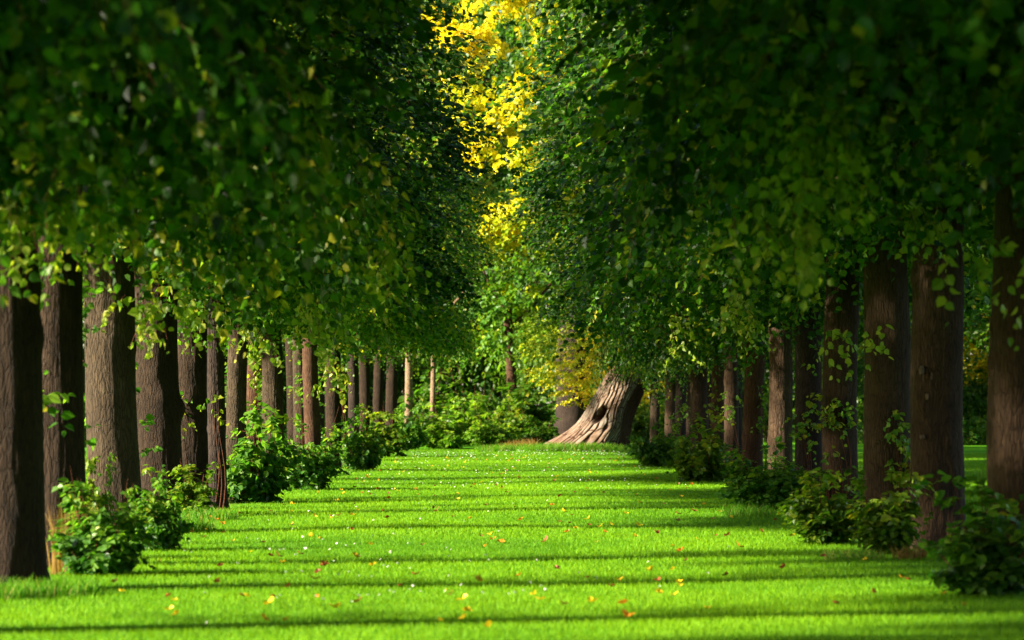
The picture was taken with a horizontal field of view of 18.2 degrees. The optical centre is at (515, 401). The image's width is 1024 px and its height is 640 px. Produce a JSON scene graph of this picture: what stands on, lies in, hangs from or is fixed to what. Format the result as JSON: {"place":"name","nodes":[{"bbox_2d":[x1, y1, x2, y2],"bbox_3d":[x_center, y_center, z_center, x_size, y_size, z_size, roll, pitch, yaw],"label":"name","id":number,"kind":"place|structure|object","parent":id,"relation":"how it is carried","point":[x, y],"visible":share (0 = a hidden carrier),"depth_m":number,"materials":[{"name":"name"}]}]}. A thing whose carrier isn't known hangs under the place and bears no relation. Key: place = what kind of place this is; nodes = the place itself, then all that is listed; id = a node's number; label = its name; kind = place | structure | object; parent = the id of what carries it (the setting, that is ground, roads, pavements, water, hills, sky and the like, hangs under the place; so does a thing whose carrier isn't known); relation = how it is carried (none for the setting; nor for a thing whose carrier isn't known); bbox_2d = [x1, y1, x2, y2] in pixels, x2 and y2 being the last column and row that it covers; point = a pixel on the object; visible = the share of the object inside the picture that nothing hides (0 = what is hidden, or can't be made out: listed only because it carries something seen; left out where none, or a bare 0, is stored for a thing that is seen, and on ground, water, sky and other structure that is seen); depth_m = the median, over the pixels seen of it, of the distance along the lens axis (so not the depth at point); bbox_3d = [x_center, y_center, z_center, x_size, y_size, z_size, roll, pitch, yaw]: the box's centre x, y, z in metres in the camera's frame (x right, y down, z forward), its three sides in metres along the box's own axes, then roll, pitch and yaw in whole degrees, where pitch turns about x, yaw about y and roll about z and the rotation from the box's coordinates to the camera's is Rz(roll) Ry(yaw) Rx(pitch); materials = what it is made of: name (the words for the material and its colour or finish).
{"place":"outdoors","nodes":[
{"label":"outdoors","id":0,"kind":"place"},
{"bbox_2d":[60,487,106,573],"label":"shrub","id":1,"kind":"object","parent":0,"point":[82,515],"visible":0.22,"depth_m":24.93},
{"bbox_2d":[0,406,1023,639],"bbox_3d":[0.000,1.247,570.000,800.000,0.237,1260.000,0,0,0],"label":"ground","id":2,"kind":"structure","parent":0,"point":[975,448],"depth_m":25.21,"materials":[{"name":"plant"}]},
{"bbox_2d":[0,574,47,600],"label":"grass tuft","id":3,"kind":"object","parent":2,"relation":"on","point":[21,592],"visible":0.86,"depth_m":21.72,"materials":[{"name":"plant"}]},
{"bbox_2d":[10,575,107,596],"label":"grass tuft","id":4,"kind":"object","parent":2,"relation":"on","point":[72,587],"visible":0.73,"depth_m":22.18,"materials":[{"name":"plant"}]},
{"bbox_2d":[45,501,90,574],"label":"dry grass tuft","id":5,"kind":"object","parent":2,"relation":"on","point":[57,565],"visible":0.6,"depth_m":24.77,"materials":[{"name":"plant"}]},
{"bbox_2d":[83,298,86,440],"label":"woodland tree","id":6,"kind":"object","parent":2,"relation":"on","point":[84,380],"visible":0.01,"depth_m":109.12,"materials":[{"name":"brown plant"}]},
{"bbox_2d":[46,468,157,575],"bbox_3d":[-3.232,0.926,24.695,0.807,0.876,0.869,0,0,-44],"label":"shrub","id":7,"kind":"object","parent":2,"relation":"on","point":[96,548],"visible":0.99,"depth_m":24.59,"materials":[{"name":"green plant"}]},
{"bbox_2d":[85,446,118,525],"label":"shrub","id":8,"kind":"object","parent":2,"relation":"on","point":[95,490],"visible":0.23,"depth_m":30.29,"materials":[{"name":"green plant"}]},
{"bbox_2d":[0,0,319,145],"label":"lime tree","id":9,"kind":"object","parent":2,"relation":"on","point":[54,20],"visible":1,"depth_m":11.48,"materials":[{"name":"green plant"}]},
{"bbox_2d":[130,464,194,550],"bbox_3d":[-3.261,0.957,29.079,0.606,0.845,0.643,0,0,-44],"label":"shrub","id":10,"kind":"object","parent":2,"relation":"on","point":[166,528],"visible":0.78,"depth_m":29.00,"materials":[{"name":"green plant"}]},
{"bbox_2d":[165,459,223,514],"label":"shrub","id":11,"kind":"object","parent":2,"relation":"on","point":[193,497],"visible":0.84,"depth_m":37.64,"materials":[{"name":"green plant"}]},
{"bbox_2d":[0,0,391,247],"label":"lime tree","id":12,"kind":"object","parent":2,"relation":"on","point":[197,104],"visible":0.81,"depth_m":14.38,"materials":[{"name":"green plant"}]},
{"bbox_2d":[180,515,218,531],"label":"grass tuft","id":13,"kind":"object","parent":2,"relation":"on","point":[202,526],"visible":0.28,"depth_m":33.72,"materials":[{"name":"plant"}]},
{"bbox_2d":[83,320,324,433],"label":"woodland tree","id":14,"kind":"object","parent":2,"relation":"on","point":[285,406],"visible":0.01,"depth_m":121.44,"materials":[{"name":"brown plant"}]},
{"bbox_2d":[178,505,241,520],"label":"grass tuft","id":15,"kind":"object","parent":2,"relation":"on","point":[218,515],"visible":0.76,"depth_m":36.51,"materials":[{"name":"plant"}]},
{"bbox_2d":[0,0,429,307],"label":"lime tree","id":16,"kind":"object","parent":2,"relation":"on","point":[18,212],"visible":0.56,"depth_m":18.01,"materials":[{"name":"green plant"}]},
{"bbox_2d":[224,329,227,423],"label":"lime tree","id":17,"kind":"object","parent":2,"relation":"on","point":[226,357],"depth_m":54.89,"materials":[{"name":"brown plant"}]},
{"bbox_2d":[0,0,474,593],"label":"lime tree","id":18,"kind":"object","parent":2,"relation":"on","point":[24,400],"visible":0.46,"depth_m":22.50,"materials":[{"name":"green plant"}]},
{"bbox_2d":[38,0,440,567],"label":"lime tree","id":19,"kind":"object","parent":2,"relation":"on","point":[63,313],"visible":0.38,"depth_m":26.05,"materials":[{"name":"green plant"}]},
{"bbox_2d":[226,402,306,502],"bbox_3d":[-3.482,0.625,43.259,1.323,1.573,1.229,0,0,-11],"label":"shrub","id":20,"kind":"object","parent":2,"relation":"on","point":[253,475],"visible":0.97,"depth_m":43.05,"materials":[{"name":"green plant"}]},
{"bbox_2d":[83,0,455,484],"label":"lime tree","id":21,"kind":"object","parent":2,"relation":"on","point":[192,368],"visible":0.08,"depth_m":43.78,"materials":[{"name":"green plant"}]},
{"bbox_2d":[83,0,462,532],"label":"lime tree","id":22,"kind":"object","parent":2,"relation":"on","point":[111,390],"visible":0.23,"depth_m":32.78,"materials":[{"name":"green plant"}]},
{"bbox_2d":[285,336,292,444],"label":"lime tree","id":23,"kind":"object","parent":2,"relation":"on","point":[289,373],"depth_m":73.46,"materials":[{"name":"brown plant"}]},
{"bbox_2d":[83,0,515,513],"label":"lime tree","id":24,"kind":"object","parent":2,"relation":"on","point":[159,396],"visible":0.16,"depth_m":38.31,"materials":[{"name":"green plant"}]},
{"bbox_2d":[83,33,517,463],"bbox_3d":[-4.348,-2.586,52.061,8.110,8.172,7.377,0,0,24],"label":"lime tree","id":25,"kind":"object","parent":2,"relation":"on","point":[236,393],"visible":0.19,"depth_m":51.87,"materials":[{"name":"green plant"}]},
{"bbox_2d":[278,408,348,489],"bbox_3d":[-3.218,0.724,49.155,1.328,1.318,1.297,0,0,-39],"label":"shrub","id":26,"kind":"object","parent":2,"relation":"on","point":[313,471],"visible":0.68,"depth_m":48.92,"materials":[{"name":"green plant"}]},
{"bbox_2d":[178,0,450,508],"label":"lime tree","id":27,"kind":"object","parent":2,"relation":"on","point":[216,420],"visible":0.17,"depth_m":40.62,"materials":[{"name":"green plant"}]},
{"bbox_2d":[228,191,439,447],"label":"lime tree","id":28,"kind":"object","parent":2,"relation":"on","point":[298,386],"visible":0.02,"depth_m":65.86,"materials":[{"name":"brown plant"}]},
{"bbox_2d":[246,119,422,449],"bbox_3d":[-4.700,-2.394,55.869,6.144,7.788,6.266,0,0,0],"label":"lime tree","id":29,"kind":"object","parent":2,"relation":"on","point":[251,390],"visible":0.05,"depth_m":55.85,"materials":[{"name":"green plant"}]},
{"bbox_2d":[318,357,358,440],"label":"lime tree","id":30,"kind":"object","parent":2,"relation":"on","point":[321,397],"depth_m":79.67,"materials":[{"name":"brown plant"}]},
{"bbox_2d":[228,334,465,438],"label":"woodland tree","id":31,"kind":"object","parent":2,"relation":"on","point":[415,387],"visible":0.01,"depth_m":120.60,"materials":[{"name":"green plant"}]},
{"bbox_2d":[337,405,385,469],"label":"shrub","id":32,"kind":"object","parent":2,"relation":"on","point":[357,454],"visible":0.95,"depth_m":62.48,"materials":[{"name":"green plant"}]},
{"bbox_2d":[224,44,511,455],"bbox_3d":[-4.507,-2.601,55.046,8.890,8.201,7.168,0,0,0],"label":"lime tree","id":33,"kind":"object","parent":2,"relation":"on","point":[272,388],"visible":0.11,"depth_m":54.85,"materials":[{"name":"green plant"}]},
{"bbox_2d":[286,174,494,434],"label":"lime tree","id":34,"kind":"object","parent":2,"relation":"on","point":[353,397],"visible":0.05,"depth_m":72.92,"materials":[{"name":"green plant"}]},
{"bbox_2d":[370,405,415,456],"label":"shrub","id":35,"kind":"object","parent":2,"relation":"on","point":[393,437],"visible":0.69,"depth_m":78.77,"materials":[{"name":"green plant"}]},
{"bbox_2d":[282,97,508,455],"bbox_3d":[-3.989,-2.332,61.888,7.718,7.665,7.726,0,0,0],"label":"lime tree","id":36,"kind":"object","parent":2,"relation":"on","point":[310,377],"visible":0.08,"depth_m":61.85,"materials":[{"name":"green plant"}]},
{"bbox_2d":[286,75,516,467],"bbox_3d":[-3.866,-2.545,64.175,7.782,8.091,7.464,0,0,0],"label":"lime tree","id":37,"kind":"object","parent":2,"relation":"on","point":[333,403],"visible":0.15,"depth_m":63.86,"materials":[{"name":"green plant"}]},
{"bbox_2d":[397,393,428,448],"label":"shrub","id":38,"kind":"object","parent":2,"relation":"on","point":[411,429],"visible":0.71,"depth_m":90.74,"materials":[{"name":"green plant"}]},
{"bbox_2d":[373,216,454,454],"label":"lime tree","id":39,"kind":"object","parent":2,"relation":"on","point":[378,391],"visible":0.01,"depth_m":81.89,"materials":[{"name":"brown plant"}]},
{"bbox_2d":[282,0,546,411],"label":"woodland tree","id":40,"kind":"object","parent":2,"relation":"on","point":[467,367],"depth_m":123.30,"materials":[{"name":"green plant"}]},
{"bbox_2d":[397,389,435,446],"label":"bush","id":41,"kind":"object","parent":2,"relation":"on","point":[424,418],"visible":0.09,"depth_m":96.15,"materials":[{"name":"green plant"}]},
{"bbox_2d":[341,187,512,445],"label":"lime tree","id":42,"kind":"object","parent":2,"relation":"on","point":[364,384],"visible":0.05,"depth_m":76.91,"materials":[{"name":"green plant"}]},
{"bbox_2d":[397,370,464,421],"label":"bush","id":43,"kind":"object","parent":2,"relation":"on","point":[426,389],"visible":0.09,"depth_m":104.18,"materials":[{"name":"green plant"}]},
{"bbox_2d":[385,207,477,429],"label":"lime tree","id":44,"kind":"object","parent":2,"relation":"on","point":[391,390],"visible":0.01,"depth_m":85.85,"materials":[{"name":"brown plant"}]},
{"bbox_2d":[398,228,481,417],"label":"woodland tree","id":45,"kind":"object","parent":2,"relation":"on","point":[432,387],"visible":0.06,"depth_m":96.94,"materials":[{"name":"green plant"}]},
{"bbox_2d":[324,0,563,406],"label":"woodland tree","id":46,"kind":"object","parent":2,"relation":"on","point":[479,367],"visible":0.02,"depth_m":121.12,"materials":[{"name":"green plant"}]},
{"bbox_2d":[422,404,472,448],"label":"bush","id":47,"kind":"object","parent":2,"relation":"on","point":[442,435],"visible":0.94,"depth_m":93.06,"materials":[{"name":"green plant"}]},
{"bbox_2d":[404,225,501,424],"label":"lime tree","id":48,"kind":"object","parent":2,"relation":"on","point":[408,382],"visible":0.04,"depth_m":90.88,"materials":[{"name":"green plant"}]},
{"bbox_2d":[390,0,542,400],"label":"woodland tree","id":49,"kind":"object","parent":2,"relation":"on","point":[482,10],"depth_m":126.62,"materials":[{"name":"yellow plant"}]},
{"bbox_2d":[441,390,496,445],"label":"bush","id":50,"kind":"object","parent":2,"relation":"on","point":[474,404],"visible":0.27,"depth_m":98.09,"materials":[{"name":"green plant"}]},
{"bbox_2d":[436,366,510,424],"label":"bush","id":51,"kind":"object","parent":2,"relation":"on","point":[491,404],"visible":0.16,"depth_m":103.61,"materials":[{"name":"green plant"}]},
{"bbox_2d":[460,406,524,448],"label":"bush","id":52,"kind":"object","parent":2,"relation":"on","point":[484,432],"visible":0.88,"depth_m":92.00,"materials":[{"name":"green plant"}]},
{"bbox_2d":[392,0,596,401],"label":"woodland tree","id":53,"kind":"object","parent":2,"relation":"on","point":[505,298],"visible":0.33,"depth_m":105.89,"materials":[{"name":"yellow plant"}]},
{"bbox_2d":[473,443,524,451],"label":"grass tuft","id":54,"kind":"object","parent":2,"relation":"on","point":[497,448],"visible":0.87,"depth_m":84.67,"materials":[{"name":"plant"}]},
{"bbox_2d":[491,388,540,443],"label":"bush","id":55,"kind":"object","parent":2,"relation":"on","point":[497,419],"visible":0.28,"depth_m":97.02,"materials":[{"name":"green plant"}]},
{"bbox_2d":[500,438,540,447],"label":"dry grass tuft","id":56,"kind":"object","parent":2,"relation":"on","point":[521,442],"visible":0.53,"depth_m":85.39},
{"bbox_2d":[495,371,555,436],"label":"bush","id":57,"kind":"object","parent":2,"relation":"on","point":[536,412],"visible":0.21,"depth_m":103.96,"materials":[{"name":"green plant"}]},
{"bbox_2d":[371,449,685,487],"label":"clover flowers","id":58,"kind":"object","parent":2,"relation":"on","point":[519,460],"visible":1,"depth_m":69.50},
{"bbox_2d":[83,324,985,432],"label":"distant wood","id":59,"kind":"object","parent":2,"relation":"on","point":[539,406],"depth_m":143.29,"materials":[{"name":"green plant"}]},
{"bbox_2d":[514,410,560,444],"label":"bush","id":60,"kind":"object","parent":2,"relation":"on","point":[535,433],"visible":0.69,"depth_m":93.12,"materials":[{"name":"green plant"}]},
{"bbox_2d":[515,441,569,451],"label":"grass tuft","id":61,"kind":"object","parent":2,"relation":"on","point":[532,447],"visible":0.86,"depth_m":84.00,"materials":[{"name":"plant"}]},
{"bbox_2d":[462,0,665,412],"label":"woodland tree","id":62,"kind":"object","parent":2,"relation":"on","point":[522,40],"visible":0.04,"depth_m":115.04,"materials":[{"name":"green plant"}]},
{"bbox_2d":[544,440,608,451],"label":"grass tuft","id":63,"kind":"object","parent":2,"relation":"on","point":[576,447],"visible":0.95,"depth_m":83.66,"materials":[{"name":"plant"}]},
{"bbox_2d":[508,54,663,437],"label":"beech tree","id":64,"kind":"object","parent":2,"relation":"on","point":[572,374],"visible":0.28,"depth_m":94.82,"materials":[{"name":"yellow plant"}]},
{"bbox_2d":[494,183,689,443],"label":"lime tree","id":65,"kind":"object","parent":2,"relation":"on","point":[654,411],"visible":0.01,"depth_m":85.86,"materials":[{"name":"green plant"}]},
{"bbox_2d":[542,364,649,446],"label":"oak tree","id":66,"kind":"object","parent":2,"relation":"on","point":[608,416],"visible":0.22,"depth_m":85.91,"materials":[{"name":"brown plant"}]},
{"bbox_2d":[583,441,630,452],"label":"grass tuft","id":67,"kind":"object","parent":2,"relation":"on","point":[610,449],"visible":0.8,"depth_m":83.70,"materials":[{"name":"plant"}]},
{"bbox_2d":[511,149,709,441],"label":"lime tree","id":68,"kind":"object","parent":2,"relation":"on","point":[670,405],"visible":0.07,"depth_m":79.85,"materials":[{"name":"green plant"}]},
{"bbox_2d":[487,138,744,441],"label":"lime tree","id":69,"kind":"object","parent":2,"relation":"on","point":[681,406],"visible":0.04,"depth_m":75.89,"materials":[{"name":"green plant"}]},
{"bbox_2d":[630,400,664,445],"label":"shrub","id":70,"kind":"object","parent":2,"relation":"on","point":[640,427],"visible":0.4,"depth_m":87.78,"materials":[{"name":"green plant"}]},
{"bbox_2d":[634,393,664,438],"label":"bush","id":71,"kind":"object","parent":2,"relation":"on","point":[662,408],"visible":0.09,"depth_m":98.12,"materials":[{"name":"green plant"}]},
{"bbox_2d":[511,128,794,449],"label":"lime tree","id":72,"kind":"object","parent":2,"relation":"on","point":[698,392],"visible":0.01,"depth_m":69.85,"materials":[{"name":"green plant"}]},
{"bbox_2d":[624,415,686,466],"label":"shrub","id":73,"kind":"object","parent":2,"relation":"on","point":[658,452],"visible":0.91,"depth_m":66.28,"materials":[{"name":"green plant"}]},
{"bbox_2d":[541,17,793,411],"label":"woodland tree","id":74,"kind":"object","parent":2,"relation":"on","point":[559,20],"depth_m":111.17,"materials":[{"name":"green plant"}]},
{"bbox_2d":[482,67,861,460],"bbox_3d":[3.778,-2.893,60.835,8.874,8.786,8.332,0,0,0],"label":"lime tree","id":75,"kind":"object","parent":2,"relation":"on","point":[732,401],"visible":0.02,"depth_m":60.88,"materials":[{"name":"green plant"}]},
{"bbox_2d":[657,367,689,439],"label":"lime tree","id":76,"kind":"object","parent":2,"relation":"on","point":[688,409],"depth_m":85.85,"materials":[{"name":"brown plant"}]},
{"bbox_2d":[532,101,823,452],"bbox_3d":[3.908,-2.776,65.165,7.856,8.552,8.449,0,0,-29],"label":"lime tree","id":77,"kind":"object","parent":2,"relation":"on","point":[716,404],"visible":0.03,"depth_m":64.85,"materials":[{"name":"green plant"}]},
{"bbox_2d":[663,413,740,481],"bbox_3d":[3.148,0.756,53.695,1.370,1.253,1.291,0,0,34],"label":"shrub","id":78,"kind":"object","parent":2,"relation":"on","point":[702,460],"visible":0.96,"depth_m":53.43,"materials":[{"name":"green leaf"},{"name":"twig bark"}]},
{"bbox_2d":[502,33,911,476],"bbox_3d":[4.439,-2.959,56.023,9.362,8.919,8.935,0,0,0],"label":"lime tree","id":79,"kind":"object","parent":2,"relation":"on","point":[756,399],"visible":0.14,"depth_m":55.83,"materials":[{"name":"green plant"}]},
{"bbox_2d":[707,362,711,439],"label":"lime tree","id":80,"kind":"object","parent":2,"relation":"on","point":[708,394],"depth_m":80.07,"materials":[{"name":"brown plant"}]},
{"bbox_2d":[472,0,991,481],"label":"lime tree","id":81,"kind":"object","parent":2,"relation":"on","point":[808,332],"visible":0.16,"depth_m":45.82,"materials":[{"name":"green plant"}]},
{"bbox_2d":[491,0,985,472],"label":"lime tree","id":82,"kind":"object","parent":2,"relation":"on","point":[780,384],"visible":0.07,"depth_m":51.86,"materials":[{"name":"green plant"}]},
{"bbox_2d":[486,0,992,522],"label":"lime tree","id":83,"kind":"object","parent":2,"relation":"on","point":[886,336],"visible":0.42,"depth_m":33.80,"materials":[{"name":"green plant"}]},
{"bbox_2d":[738,365,741,453],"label":"lime tree","id":84,"kind":"object","parent":2,"relation":"on","point":[740,424],"visible":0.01,"depth_m":68.49,"materials":[{"name":"brown plant"}]},
{"bbox_2d":[718,502,778,516],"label":"grass tuft","id":85,"kind":"object","parent":2,"relation":"on","point":[751,511],"visible":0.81,"depth_m":37.77,"materials":[{"name":"plant"}]},
{"bbox_2d":[514,0,992,509],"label":"lime tree","id":86,"kind":"object","parent":2,"relation":"on","point":[838,417],"visible":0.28,"depth_m":39.81,"materials":[{"name":"green plant"}]},
{"bbox_2d":[645,330,863,439],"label":"woodland tree","id":87,"kind":"object","parent":2,"relation":"on","point":[793,427],"visible":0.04,"depth_m":114.91,"materials":[{"name":"green plant"}]},
{"bbox_2d":[713,435,817,509],"bbox_3d":[3.129,0.861,40.069,1.354,1.040,1.322,0,0,-18],"label":"shrub","id":88,"kind":"object","parent":2,"relation":"on","point":[778,486],"visible":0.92,"depth_m":39.83,"materials":[{"name":"green plant"}]},
{"bbox_2d":[531,0,1023,350],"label":"lime tree","id":89,"kind":"object","parent":2,"relation":"on","point":[806,234],"visible":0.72,"depth_m":19.21,"materials":[{"name":"green plant"}]},
{"bbox_2d":[564,0,994,549],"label":"lime tree","id":90,"kind":"object","parent":2,"relation":"on","point":[936,404],"visible":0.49,"depth_m":29.36,"materials":[{"name":"green plant"}]},
{"bbox_2d":[766,454,794,474],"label":"sucker plant","id":91,"kind":"object","parent":2,"relation":"on","point":[778,459],"visible":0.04,"depth_m":49.23,"materials":[{"name":"green plant"}]},
{"bbox_2d":[576,0,1023,585],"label":"lime tree","id":92,"kind":"object","parent":2,"relation":"on","point":[1004,420],"visible":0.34,"depth_m":23.26,"materials":[{"name":"green plant"}]},
{"bbox_2d":[613,0,1023,257],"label":"lime tree","id":93,"kind":"object","parent":2,"relation":"on","point":[982,92],"visible":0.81,"depth_m":16.16,"materials":[{"name":"green plant"}]},
{"bbox_2d":[775,467,867,544],"bbox_3d":[2.955,0.956,30.580,0.964,0.859,0.895,0,0,2],"label":"shrub","id":94,"kind":"object","parent":2,"relation":"on","point":[821,523],"visible":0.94,"depth_m":30.44,"materials":[{"name":"green leaf"},{"name":"twig bark"}]},
{"bbox_2d":[816,548,889,560],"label":"grass tuft","id":95,"kind":"object","parent":2,"relation":"on","point":[843,554],"visible":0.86,"depth_m":27.26,"materials":[{"name":"plant"}]},
{"bbox_2d":[702,0,1023,152],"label":"lime tree","id":96,"kind":"object","parent":2,"relation":"on","point":[867,56],"visible":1,"depth_m":12.84,"materials":[{"name":"green plant"}]},
{"bbox_2d":[849,494,909,514],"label":"sucker plant","id":97,"kind":"object","parent":2,"relation":"on","point":[856,505],"visible":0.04,"depth_m":32.60,"materials":[{"name":"plant"}]},
{"bbox_2d":[836,458,936,554],"bbox_3d":[3.328,0.918,28.329,0.891,0.911,0.955,0,0,-11],"label":"shrub","id":98,"kind":"object","parent":2,"relation":"on","point":[893,529],"visible":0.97,"depth_m":28.18,"materials":[{"name":"green leaf"},{"name":"twig bark"}]},
{"bbox_2d":[792,291,990,444],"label":"woodland tree","id":99,"kind":"object","parent":2,"relation":"on","point":[974,410],"visible":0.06,"depth_m":102.08,"materials":[{"name":"green plant"}]},
{"bbox_2d":[888,545,935,559],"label":"dry grass tuft","id":100,"kind":"object","parent":2,"relation":"on","point":[919,553],"visible":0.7,"depth_m":27.30,"materials":[{"name":"plant"}]},
{"bbox_2d":[860,279,989,429],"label":"woodland tree","id":101,"kind":"object","parent":2,"relation":"on","point":[982,364],"visible":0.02,"depth_m":105.93,"materials":[{"name":"green plant"}]},
{"bbox_2d":[911,459,1023,595],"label":"shrub","id":102,"kind":"object","parent":2,"relation":"on","point":[984,556],"visible":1,"depth_m":22.18,"materials":[{"name":"green plant"}]},
{"bbox_2d":[963,299,991,408],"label":"woodland tree","id":103,"kind":"object","parent":2,"relation":"on","point":[983,327],"visible":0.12,"depth_m":99.89,"materials":[{"name":"green plant"}]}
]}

